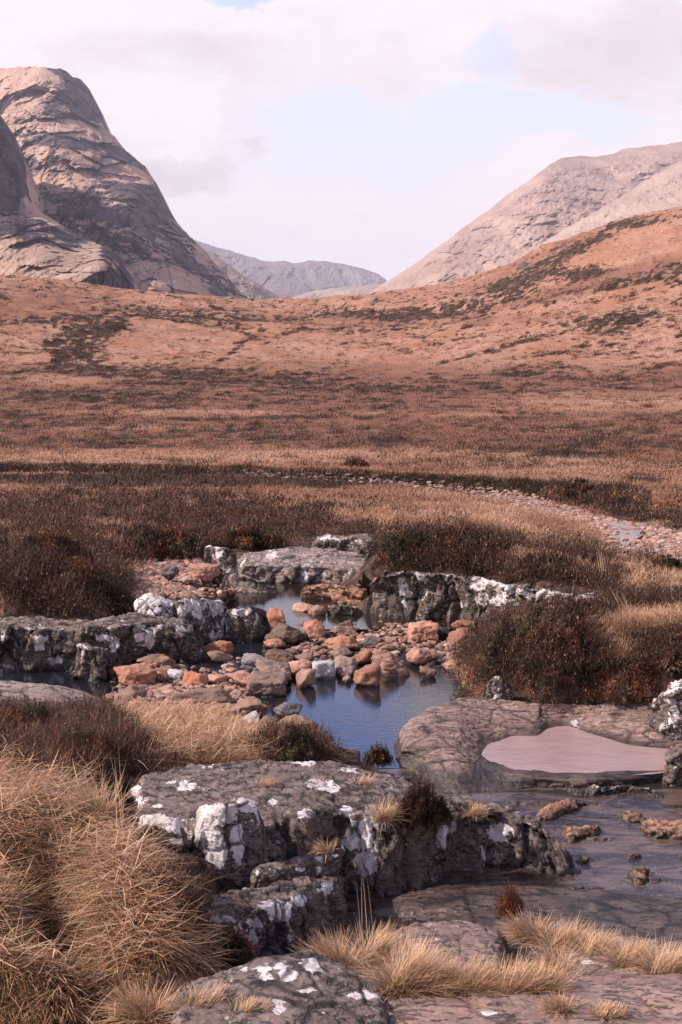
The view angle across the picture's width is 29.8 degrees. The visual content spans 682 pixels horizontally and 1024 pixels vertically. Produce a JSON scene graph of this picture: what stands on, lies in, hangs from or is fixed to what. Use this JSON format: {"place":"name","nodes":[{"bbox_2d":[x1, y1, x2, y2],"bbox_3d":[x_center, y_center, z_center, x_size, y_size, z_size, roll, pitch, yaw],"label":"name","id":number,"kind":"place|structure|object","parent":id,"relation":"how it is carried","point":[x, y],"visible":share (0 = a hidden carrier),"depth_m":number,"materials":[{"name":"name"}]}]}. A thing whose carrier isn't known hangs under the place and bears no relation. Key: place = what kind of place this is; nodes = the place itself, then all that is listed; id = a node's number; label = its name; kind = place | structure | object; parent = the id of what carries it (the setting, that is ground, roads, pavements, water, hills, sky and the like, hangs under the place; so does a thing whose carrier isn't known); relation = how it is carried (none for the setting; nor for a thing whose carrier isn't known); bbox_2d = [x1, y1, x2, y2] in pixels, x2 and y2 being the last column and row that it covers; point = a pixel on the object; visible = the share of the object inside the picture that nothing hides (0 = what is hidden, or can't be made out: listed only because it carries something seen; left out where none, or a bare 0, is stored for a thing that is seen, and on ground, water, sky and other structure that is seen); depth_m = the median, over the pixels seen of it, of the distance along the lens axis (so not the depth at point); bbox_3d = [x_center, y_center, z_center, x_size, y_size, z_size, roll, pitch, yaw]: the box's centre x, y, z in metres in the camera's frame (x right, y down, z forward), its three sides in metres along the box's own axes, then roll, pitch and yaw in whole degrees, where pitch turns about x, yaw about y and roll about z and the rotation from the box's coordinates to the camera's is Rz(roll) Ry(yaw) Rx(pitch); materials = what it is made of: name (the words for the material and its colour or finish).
{"place":"outdoors","nodes":[
{"label":"outdoors","id":0,"kind":"place"},
{"bbox_2d":[0,66,247,298],"bbox_3d":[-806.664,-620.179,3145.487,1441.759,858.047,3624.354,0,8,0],"label":"mountain","id":1,"kind":"structure","parent":0,"point":[94,180],"depth_m":2161.95,"materials":[{"name":"grey stone"}]},
{"bbox_2d":[0,115,139,289],"bbox_3d":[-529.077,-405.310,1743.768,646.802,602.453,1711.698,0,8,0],"label":"mountain buttress","id":2,"kind":"structure","parent":1,"relation":"attached to","point":[36,241],"depth_m":1435.48,"materials":[{"name":"stone"}]},
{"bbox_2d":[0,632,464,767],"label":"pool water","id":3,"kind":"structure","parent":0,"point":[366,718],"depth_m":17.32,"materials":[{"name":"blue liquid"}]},
{"bbox_2d":[272,702,302,717],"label":"boulder","id":4,"kind":"object","parent":3,"relation":"on","point":[291,707],"visible":0.71,"depth_m":16.35,"materials":[{"name":"grey stone"}]},
{"bbox_2d":[296,668,315,687],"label":"boulder","id":5,"kind":"object","parent":3,"relation":"in","point":[305,677],"visible":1,"depth_m":17.71,"materials":[{"name":"orange stone"}]},
{"bbox_2d":[310,660,335,679],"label":"boulder","id":6,"kind":"object","parent":3,"relation":"in","point":[325,669],"visible":0.85,"depth_m":18.10,"materials":[{"name":"white stone"}]},
{"bbox_2d":[353,663,380,687],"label":"boulder","id":7,"kind":"object","parent":3,"relation":"on","point":[367,675],"visible":1,"depth_m":17.74,"materials":[{"name":"orange stone"}]},
{"bbox_2d":[371,649,409,675],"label":"boulder","id":8,"kind":"object","parent":3,"relation":"on","point":[390,663],"visible":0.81,"depth_m":18.32,"materials":[{"name":"orange stone"}]},
{"bbox_2d":[406,646,431,665],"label":"boulder","id":9,"kind":"object","parent":3,"relation":"on","point":[417,656],"visible":0.97,"depth_m":18.85,"materials":[{"name":"orange stone"}]},
{"bbox_2d":[205,250,281,299],"bbox_3d":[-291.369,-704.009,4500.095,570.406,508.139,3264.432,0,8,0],"label":"lit spur","id":10,"kind":"structure","parent":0,"point":[247,287],"depth_m":4442.31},
{"bbox_2d":[105,584,466,712],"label":"gravel","id":11,"kind":"structure","parent":0,"point":[234,691],"depth_m":17.73,"materials":[{"name":"gravel"}]},
{"bbox_2d":[114,684,146,707],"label":"boulder","id":12,"kind":"object","parent":11,"relation":"on","point":[135,691],"visible":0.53,"depth_m":16.76,"materials":[{"name":"brown stone"}]},
{"bbox_2d":[113,662,156,685],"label":"boulder","id":13,"kind":"object","parent":11,"relation":"on","point":[139,673],"visible":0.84,"depth_m":17.72,"materials":[{"name":"orange stone"}]},
{"bbox_2d":[169,686,234,703],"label":"boulder","id":14,"kind":"object","parent":11,"relation":"on","point":[219,694],"visible":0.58,"depth_m":16.50,"materials":[{"name":"brown stone"}]},
{"bbox_2d":[231,696,268,715],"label":"boulder","id":15,"kind":"object","parent":11,"relation":"on","point":[247,704],"visible":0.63,"depth_m":16.27,"materials":[{"name":"brown stone"}]},
{"bbox_2d":[245,670,287,697],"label":"boulder","id":16,"kind":"object","parent":11,"relation":"on","point":[266,684],"visible":0.97,"depth_m":17.29,"materials":[{"name":"brown stone"}]},
{"bbox_2d":[255,658,291,681],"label":"boulder","id":17,"kind":"object","parent":11,"relation":"on","point":[263,665],"visible":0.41,"depth_m":17.95,"materials":[{"name":"brown stone"}]},
{"bbox_2d":[324,635,360,649],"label":"boulder","id":18,"kind":"object","parent":11,"relation":"on","point":[350,643],"visible":0.84,"depth_m":19.66,"materials":[{"name":"orange stone"}]},
{"bbox_2d":[407,620,438,643],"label":"boulder","id":19,"kind":"object","parent":11,"relation":"on","point":[421,631],"visible":0.88,"depth_m":20.13,"materials":[{"name":"orange stone"}]},
{"bbox_2d":[194,240,386,285],"bbox_3d":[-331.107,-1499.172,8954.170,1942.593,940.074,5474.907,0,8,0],"label":"distant ridge","id":20,"kind":"structure","parent":0,"point":[321,272],"depth_m":9038.03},
{"bbox_2d":[243,269,350,297],"bbox_3d":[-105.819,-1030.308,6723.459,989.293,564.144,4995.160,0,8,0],"label":"distant foothill","id":21,"kind":"structure","parent":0,"point":[277,285],"depth_m":6987.34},
{"bbox_2d":[169,580,475,628],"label":"pool water","id":22,"kind":"structure","parent":0,"point":[285,597],"depth_m":22.67,"materials":[{"name":"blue liquid"}]},
{"bbox_2d":[300,583,368,604],"bbox_3d":[-0.144,2.034,23.279,1.607,1.567,0.958,2,9,12],"label":"rock block","id":23,"kind":"object","parent":22,"relation":"in","point":[352,595],"visible":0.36,"depth_m":22.92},
{"bbox_2d":[293,284,382,298],"bbox_3d":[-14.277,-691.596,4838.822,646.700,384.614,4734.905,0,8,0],"label":"valley spur","id":24,"kind":"structure","parent":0,"point":[356,290],"depth_m":5575.01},
{"bbox_2d":[0,206,681,1023],"bbox_3d":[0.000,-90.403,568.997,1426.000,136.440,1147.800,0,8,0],"label":"ground","id":25,"kind":"structure","parent":0,"point":[652,242],"depth_m":185.32,"materials":[{"name":"plant"}]},
{"bbox_2d":[0,695,63,728],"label":"heather bush","id":26,"kind":"object","parent":25,"relation":"on","point":[28,709],"visible":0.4,"depth_m":13.32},
{"bbox_2d":[0,680,104,708],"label":"rock slab","id":27,"kind":"object","parent":25,"relation":"on","point":[26,689],"visible":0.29,"depth_m":16.43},
{"bbox_2d":[10,518,104,569],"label":"heather bush","id":28,"kind":"object","parent":25,"relation":"on","point":[44,536],"visible":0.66,"depth_m":21.61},
{"bbox_2d":[71,642,111,682],"bbox_3d":[-3.525,2.603,18.353,0.678,1.595,0.911,0,8,0],"label":"rock block","id":29,"kind":"object","parent":25,"relation":"on","point":[92,664],"visible":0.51,"depth_m":18.05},
{"bbox_2d":[39,713,147,777],"bbox_3d":[-2.441,2.250,12.287,0.986,0.693,0.828,3,9,22],"label":"heather bush","id":30,"kind":"object","parent":25,"relation":"on","point":[77,729],"visible":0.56,"depth_m":12.24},
{"bbox_2d":[54,550,136,615],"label":"heather bush","id":31,"kind":"object","parent":25,"relation":"on","point":[99,576],"visible":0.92,"depth_m":20.66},
{"bbox_2d":[45,767,162,831],"bbox_3d":[-1.923,2.264,10.082,1.037,0.543,0.908,0,8,0],"label":"grass tussock","id":32,"kind":"object","parent":25,"relation":"on","point":[100,804],"depth_m":10.09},
{"bbox_2d":[0,612,208,672],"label":"rock ledge","id":33,"kind":"object","parent":25,"relation":"on","point":[35,644],"visible":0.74,"depth_m":18.65,"materials":[{"name":"stone"}]},
{"bbox_2d":[88,968,194,1023],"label":"grass tussock","id":34,"kind":"object","parent":25,"relation":"on","point":[140,1010],"depth_m":7.74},
{"bbox_2d":[134,593,175,617],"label":"lichen rock","id":35,"kind":"object","parent":25,"relation":"on","point":[153,604],"visible":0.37,"depth_m":19.85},
{"bbox_2d":[137,654,175,667],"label":"boulder","id":36,"kind":"object","parent":25,"relation":"on","point":[161,659],"visible":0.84,"depth_m":18.61,"materials":[{"name":"brown stone"}]},
{"bbox_2d":[120,520,205,561],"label":"heather bush","id":37,"kind":"object","parent":25,"relation":"on","point":[175,540],"visible":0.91,"depth_m":26.59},
{"bbox_2d":[0,687,343,1023],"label":"heather","id":38,"kind":"object","parent":25,"relation":"on","point":[29,743],"visible":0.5,"depth_m":12.08,"materials":[{"name":"plant"}]},
{"bbox_2d":[125,557,218,602],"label":"gravel","id":39,"kind":"structure","parent":25,"relation":"on","point":[156,581],"depth_m":24.28,"materials":[{"name":"stone"}]},
{"bbox_2d":[190,562,220,580],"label":"boulder","id":40,"kind":"object","parent":39,"relation":"on","point":[205,571],"visible":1,"depth_m":24.18,"materials":[{"name":"orange stone"}]},
{"bbox_2d":[0,702,349,1023],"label":"grass","id":41,"kind":"structure","parent":25,"relation":"on","point":[57,886],"depth_m":8.73,"materials":[{"name":"plant"}]},
{"bbox_2d":[155,977,245,1022],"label":"grass tussock","id":42,"kind":"object","parent":25,"relation":"on","point":[202,999],"depth_m":7.73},
{"bbox_2d":[175,598,227,644],"bbox_3d":[-2.124,2.158,20.436,1.329,1.738,0.668,-6,10,-36],"label":"lichen rock","id":43,"kind":"object","parent":25,"relation":"on","point":[205,618],"visible":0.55,"depth_m":20.10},
{"bbox_2d":[200,545,237,585],"bbox_3d":[-2.323,1.363,24.671,0.751,1.517,0.759,0,8,0],"label":"lichen rock","id":44,"kind":"object","parent":25,"relation":"on","point":[224,559],"visible":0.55,"depth_m":24.34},
{"bbox_2d":[209,925,258,967],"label":"heather bush","id":45,"kind":"object","parent":25,"relation":"on","point":[240,946],"visible":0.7,"depth_m":8.86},
{"bbox_2d":[206,518,286,550],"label":"heather bush","id":46,"kind":"object","parent":25,"relation":"on","point":[252,537],"visible":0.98,"depth_m":27.53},
{"bbox_2d":[225,606,270,643],"bbox_3d":[-1.501,2.221,20.580,0.798,1.575,0.827,0,8,0],"label":"rock block","id":47,"kind":"object","parent":25,"relation":"on","point":[251,624],"visible":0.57,"depth_m":20.21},
{"bbox_2d":[222,573,276,593],"bbox_3d":[-1.696,1.945,24.075,1.430,1.644,0.740,1,8,9],"label":"rock block","id":48,"kind":"object","parent":25,"relation":"on","point":[246,583],"visible":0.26,"depth_m":23.77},
{"bbox_2d":[202,876,347,956],"bbox_3d":[-0.456,3.653,10.377,2.046,1.631,0.898,-8,11,-42],"label":"rock block","id":49,"kind":"object","parent":25,"relation":"on","point":[274,918],"visible":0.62,"depth_m":9.95,"materials":[{"name":"stone"}]},
{"bbox_2d":[164,951,390,1023],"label":"rock slab","id":50,"kind":"object","parent":25,"relation":"on","point":[303,987],"visible":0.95,"depth_m":7.81,"materials":[{"name":"stone"}]},
{"bbox_2d":[291,923,386,973],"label":"grass tussock","id":51,"kind":"object","parent":50,"relation":"on","point":[334,955],"depth_m":8.82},
{"bbox_2d":[264,623,305,645],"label":"boulder","id":52,"kind":"object","parent":25,"relation":"on","point":[287,634],"visible":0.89,"depth_m":20.06,"materials":[{"name":"brown stone"}]},
{"bbox_2d":[250,853,340,888],"bbox_3d":[-0.341,3.497,10.983,1.398,1.362,0.593,-7,11,-40],"label":"rock block","id":53,"kind":"object","parent":25,"relation":"on","point":[312,866],"visible":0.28,"depth_m":10.59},
{"bbox_2d":[271,721,328,761],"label":"heather bush","id":54,"kind":"object","parent":25,"relation":"on","point":[302,740],"visible":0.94,"depth_m":13.55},
{"bbox_2d":[237,546,367,584],"bbox_3d":[-0.722,1.564,25.727,3.015,1.552,2.980,0,8,0],"label":"rock outcrop","id":55,"kind":"object","parent":25,"relation":"on","point":[308,565],"visible":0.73,"depth_m":24.75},
{"bbox_2d":[303,619,324,638],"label":"boulder","id":56,"kind":"object","parent":25,"relation":"on","point":[314,628],"visible":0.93,"depth_m":20.41,"materials":[{"name":"orange stone"}]},
{"bbox_2d":[0,209,681,519],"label":"heather","id":57,"kind":"object","parent":25,"relation":"on","point":[178,473],"visible":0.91,"depth_m":109.14,"materials":[{"name":"plant"}]},
{"bbox_2d":[0,207,681,479],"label":"heather","id":58,"kind":"object","parent":25,"relation":"on","point":[417,443],"visible":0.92,"depth_m":105.49,"materials":[{"name":"plant"}]},
{"bbox_2d":[0,493,681,757],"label":"grass","id":59,"kind":"structure","parent":25,"relation":"on","point":[675,609],"depth_m":21.93,"materials":[{"name":"plant"}]},
{"bbox_2d":[0,485,681,772],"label":"heather","id":60,"kind":"object","parent":25,"relation":"on","point":[28,587],"visible":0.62,"depth_m":22.04,"materials":[{"name":"plant"}]},
{"bbox_2d":[310,533,378,558],"bbox_3d":[0.098,1.207,26.922,1.509,1.514,1.388,0,8,0],"label":"rock outcrop","id":61,"kind":"object","parent":25,"relation":"on","point":[358,543],"visible":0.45,"depth_m":26.61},
{"bbox_2d":[327,604,362,615],"bbox_3d":[0.050,2.300,22.259,0.854,1.544,0.707,0,8,0],"label":"rock block","id":62,"kind":"object","parent":25,"relation":"on","point":[339,610],"visible":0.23,"depth_m":21.90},
{"bbox_2d":[118,759,581,897],"bbox_3d":[-0.027,3.530,12.172,4.421,2.218,2.415,-3,9,-19],"label":"rock slab","id":63,"kind":"object","parent":25,"relation":"on","point":[304,806],"visible":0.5,"depth_m":11.62,"materials":[{"name":"stone"}]},
{"bbox_2d":[136,813,190,852],"bbox_3d":[-1.487,3.094,10.810,0.551,1.280,0.676,0,8,0],"label":"lichen rock","id":64,"kind":"object","parent":63,"relation":"on","point":[173,827],"visible":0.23,"depth_m":10.46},
{"bbox_2d":[191,797,267,894],"bbox_3d":[-0.931,3.044,10.863,0.689,1.425,0.846,0,8,0],"label":"lichen rock","id":65,"kind":"object","parent":63,"relation":"on","point":[228,838],"visible":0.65,"depth_m":10.48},
{"bbox_2d":[356,794,407,833],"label":"grass tussock","id":66,"kind":"object","parent":63,"relation":"on","point":[384,815],"depth_m":11.17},
{"bbox_2d":[390,769,457,833],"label":"heather bush","id":67,"kind":"object","parent":63,"relation":"on","point":[420,803],"visible":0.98,"depth_m":11.19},
{"bbox_2d":[243,468,491,495],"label":"stream stones","id":68,"kind":"object","parent":25,"relation":"on","point":[474,492],"visible":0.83,"depth_m":55.23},
{"bbox_2d":[361,741,394,768],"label":"heather bush","id":69,"kind":"object","parent":25,"relation":"on","point":[379,755],"visible":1,"depth_m":13.57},
{"bbox_2d":[368,523,434,577],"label":"heather bush","id":70,"kind":"object","parent":25,"relation":"on","point":[381,557],"visible":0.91,"depth_m":22.67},
{"bbox_2d":[380,920,512,1001],"bbox_3d":[0.835,4.021,9.773,1.289,1.729,1.950,0,8,0],"label":"rock slab","id":71,"kind":"object","parent":25,"relation":"on","point":[464,936],"visible":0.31,"depth_m":9.73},
{"bbox_2d":[330,917,416,978],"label":"grass tussock","id":72,"kind":"object","parent":71,"relation":"on","point":[386,946],"depth_m":9.05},
{"bbox_2d":[489,903,564,954],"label":"grass tussock","id":73,"kind":"object","parent":71,"relation":"on","point":[520,935],"depth_m":10.10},
{"bbox_2d":[420,519,526,577],"bbox_3d":[2.275,0.605,22.804,2.021,0.981,1.982,-8,12,-44],"label":"heather bush","id":74,"kind":"object","parent":25,"relation":"on","point":[438,532],"visible":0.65,"depth_m":22.54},
{"bbox_2d":[363,570,601,631],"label":"rock wall","id":75,"kind":"structure","parent":25,"relation":"on","point":[409,594],"depth_m":21.48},
{"bbox_2d":[449,612,528,701],"bbox_3d":[1.916,2.133,16.835,1.350,1.653,1.034,0,8,0],"label":"heather bush","id":76,"kind":"object","parent":25,"relation":"on","point":[503,632],"visible":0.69,"depth_m":16.71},
{"bbox_2d":[371,883,681,976],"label":"wet bedrock","id":77,"kind":"structure","parent":25,"relation":"on","point":[636,915],"depth_m":10.93,"materials":[{"name":"stone"}]},
{"bbox_2d":[490,880,528,924],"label":"heather bush","id":78,"kind":"object","parent":77,"relation":"on","point":[511,904],"visible":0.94,"depth_m":10.55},
{"bbox_2d":[383,973,681,1023],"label":"rock slab","id":79,"kind":"object","parent":25,"relation":"on","point":[652,999],"visible":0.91,"depth_m":8.06,"materials":[{"name":"stone"}]},
{"bbox_2d":[344,919,482,1007],"bbox_3d":[0.395,2.975,8.316,0.968,0.560,0.885,-3,9,-20],"label":"grass tussock","id":80,"kind":"object","parent":79,"relation":"on","point":[405,974],"depth_m":8.32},
{"bbox_2d":[397,946,477,998],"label":"grass tussock","id":81,"kind":"object","parent":79,"relation":"on","point":[453,979],"depth_m":8.33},
{"bbox_2d":[428,948,521,1003],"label":"grass tussock","id":82,"kind":"object","parent":79,"relation":"on","point":[476,976],"depth_m":8.32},
{"bbox_2d":[458,948,558,1003],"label":"grass tussock","id":83,"kind":"object","parent":79,"relation":"on","point":[521,986],"depth_m":8.28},
{"bbox_2d":[497,954,585,1002],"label":"grass tussock","id":84,"kind":"object","parent":79,"relation":"on","point":[551,984],"depth_m":8.32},
{"bbox_2d":[532,988,583,1021],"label":"grass tussock","id":85,"kind":"object","parent":79,"relation":"on","point":[560,1006],"depth_m":7.97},
{"bbox_2d":[520,938,600,978],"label":"grass tussock","id":86,"kind":"object","parent":79,"relation":"on","point":[560,954],"depth_m":8.85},
{"bbox_2d":[587,999,629,1021],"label":"grass tussock","id":87,"kind":"object","parent":79,"relation":"on","point":[603,1010],"depth_m":7.93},
{"bbox_2d":[390,697,681,793],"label":"rock slab","id":88,"kind":"object","parent":25,"relation":"on","point":[446,744],"visible":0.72,"depth_m":15.03,"materials":[{"name":"stone"}]},
{"bbox_2d":[486,676,513,700],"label":"lichen rock","id":89,"kind":"object","parent":88,"relation":"on","point":[498,687],"visible":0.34,"depth_m":16.11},
{"bbox_2d":[506,612,615,706],"bbox_3d":[2.731,1.791,16.253,1.359,1.068,1.246,-7,11,-39],"label":"heather bush","id":90,"kind":"object","parent":88,"relation":"on","point":[559,624],"visible":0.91,"depth_m":16.09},
{"bbox_2d":[482,726,668,775],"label":"rock pool water","id":91,"kind":"structure","parent":88,"relation":"on","point":[563,749],"depth_m":14.73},
{"bbox_2d":[564,634,667,706],"bbox_3d":[3.482,1.987,16.115,1.292,0.757,1.111,2,9,15],"label":"heather bush","id":92,"kind":"object","parent":88,"relation":"on","point":[613,680],"visible":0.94,"depth_m":15.93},
{"bbox_2d":[661,743,681,786],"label":"lichen rock","id":93,"kind":"object","parent":88,"relation":"on","point":[672,773],"visible":0.47,"depth_m":13.96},
{"bbox_2d":[496,548,580,584],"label":"heather bush","id":94,"kind":"object","parent":25,"relation":"on","point":[549,554],"visible":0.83,"depth_m":20.41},
{"bbox_2d":[505,794,579,806],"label":"wet bedrock","id":95,"kind":"structure","parent":25,"relation":"on","point":[519,800],"depth_m":13.45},
{"bbox_2d":[489,595,603,678],"bbox_3d":[2.561,1.701,16.924,1.546,1.260,1.261,-2,9,-16],"label":"heather bush","id":96,"kind":"object","parent":25,"relation":"on","point":[549,610],"visible":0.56,"depth_m":16.72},
{"bbox_2d":[477,487,681,567],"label":"river gravel","id":97,"kind":"structure","parent":25,"relation":"on","point":[656,533],"depth_m":40.50,"materials":[{"name":"gravel"}]},
{"bbox_2d":[552,935,681,979],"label":"rock slab","id":98,"kind":"object","parent":25,"relation":"on","point":[596,967],"visible":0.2,"depth_m":9.31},
{"bbox_2d":[519,912,603,954],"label":"grass tussock","id":99,"kind":"object","parent":98,"relation":"on","point":[558,937],"depth_m":9.76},
{"bbox_2d":[554,921,630,965],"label":"grass tussock","id":100,"kind":"object","parent":98,"relation":"on","point":[592,947],"depth_m":9.44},
{"bbox_2d":[592,931,664,973],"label":"grass tussock","id":101,"kind":"object","parent":98,"relation":"on","point":[624,958],"depth_m":9.14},
{"bbox_2d":[619,933,681,975],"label":"grass tussock","id":102,"kind":"object","parent":98,"relation":"on","point":[664,965],"depth_m":8.81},
{"bbox_2d":[593,602,673,638],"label":"grass tussock","id":103,"kind":"object","parent":25,"relation":"on","point":[630,618],"depth_m":16.84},
{"bbox_2d":[646,633,681,680],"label":"heather bush","id":104,"kind":"object","parent":25,"relation":"on","point":[672,659],"visible":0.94,"depth_m":16.04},
{"bbox_2d":[648,679,681,741],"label":"lichen rock","id":105,"kind":"object","parent":25,"relation":"on","point":[665,715],"visible":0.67,"depth_m":15.05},
{"bbox_2d":[0,0,681,280],"label":"sky","id":106,"kind":"structure","parent":0,"point":[365,134],"materials":[{"name":"white"}]},
{"bbox_2d":[320,769,681,987],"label":"stream water","id":107,"kind":"structure","parent":0,"point":[608,865],"depth_m":12.14,"materials":[{"name":"liquid"}]},
{"bbox_2d":[534,798,597,820],"bbox_3d":[2.343,3.523,13.509,1.220,1.115,0.646,-5,10,-29],"label":"stream rock","id":108,"kind":"object","parent":107,"relation":"in","point":[550,812],"visible":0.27,"depth_m":13.17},
{"bbox_2d":[560,825,601,843],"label":"stream rock","id":109,"kind":"object","parent":107,"relation":"in","point":[572,834],"visible":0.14,"depth_m":12.60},
{"bbox_2d":[566,784,663,797],"bbox_3d":[2.959,3.445,14.023,1.205,1.108,0.800,1,8,6],"label":"stream rock","id":110,"kind":"object","parent":107,"relation":"in","point":[594,790],"visible":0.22,"depth_m":13.74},
{"bbox_2d":[639,818,681,839],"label":"stream rock","id":111,"kind":"object","parent":107,"relation":"in","point":[665,828],"visible":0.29,"depth_m":12.64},
{"bbox_2d":[368,142,681,293],"bbox_3d":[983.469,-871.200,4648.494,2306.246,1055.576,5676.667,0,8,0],"label":"mountain","id":112,"kind":"structure","parent":0,"point":[553,199],"depth_m":3626.40,"materials":[{"name":"stone"}]},
{"bbox_2d":[506,161,681,264],"bbox_3d":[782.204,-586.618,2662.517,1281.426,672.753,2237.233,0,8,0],"label":"mountain slope","id":113,"kind":"structure","parent":0,"point":[662,190],"depth_m":2825.62,"materials":[{"name":"grey stone"}]},
{"bbox_2d":[604,521,642,545],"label":"river water","id":114,"kind":"structure","parent":0,"point":[631,535],"depth_m":40.01,"materials":[{"name":"grey liquid"}]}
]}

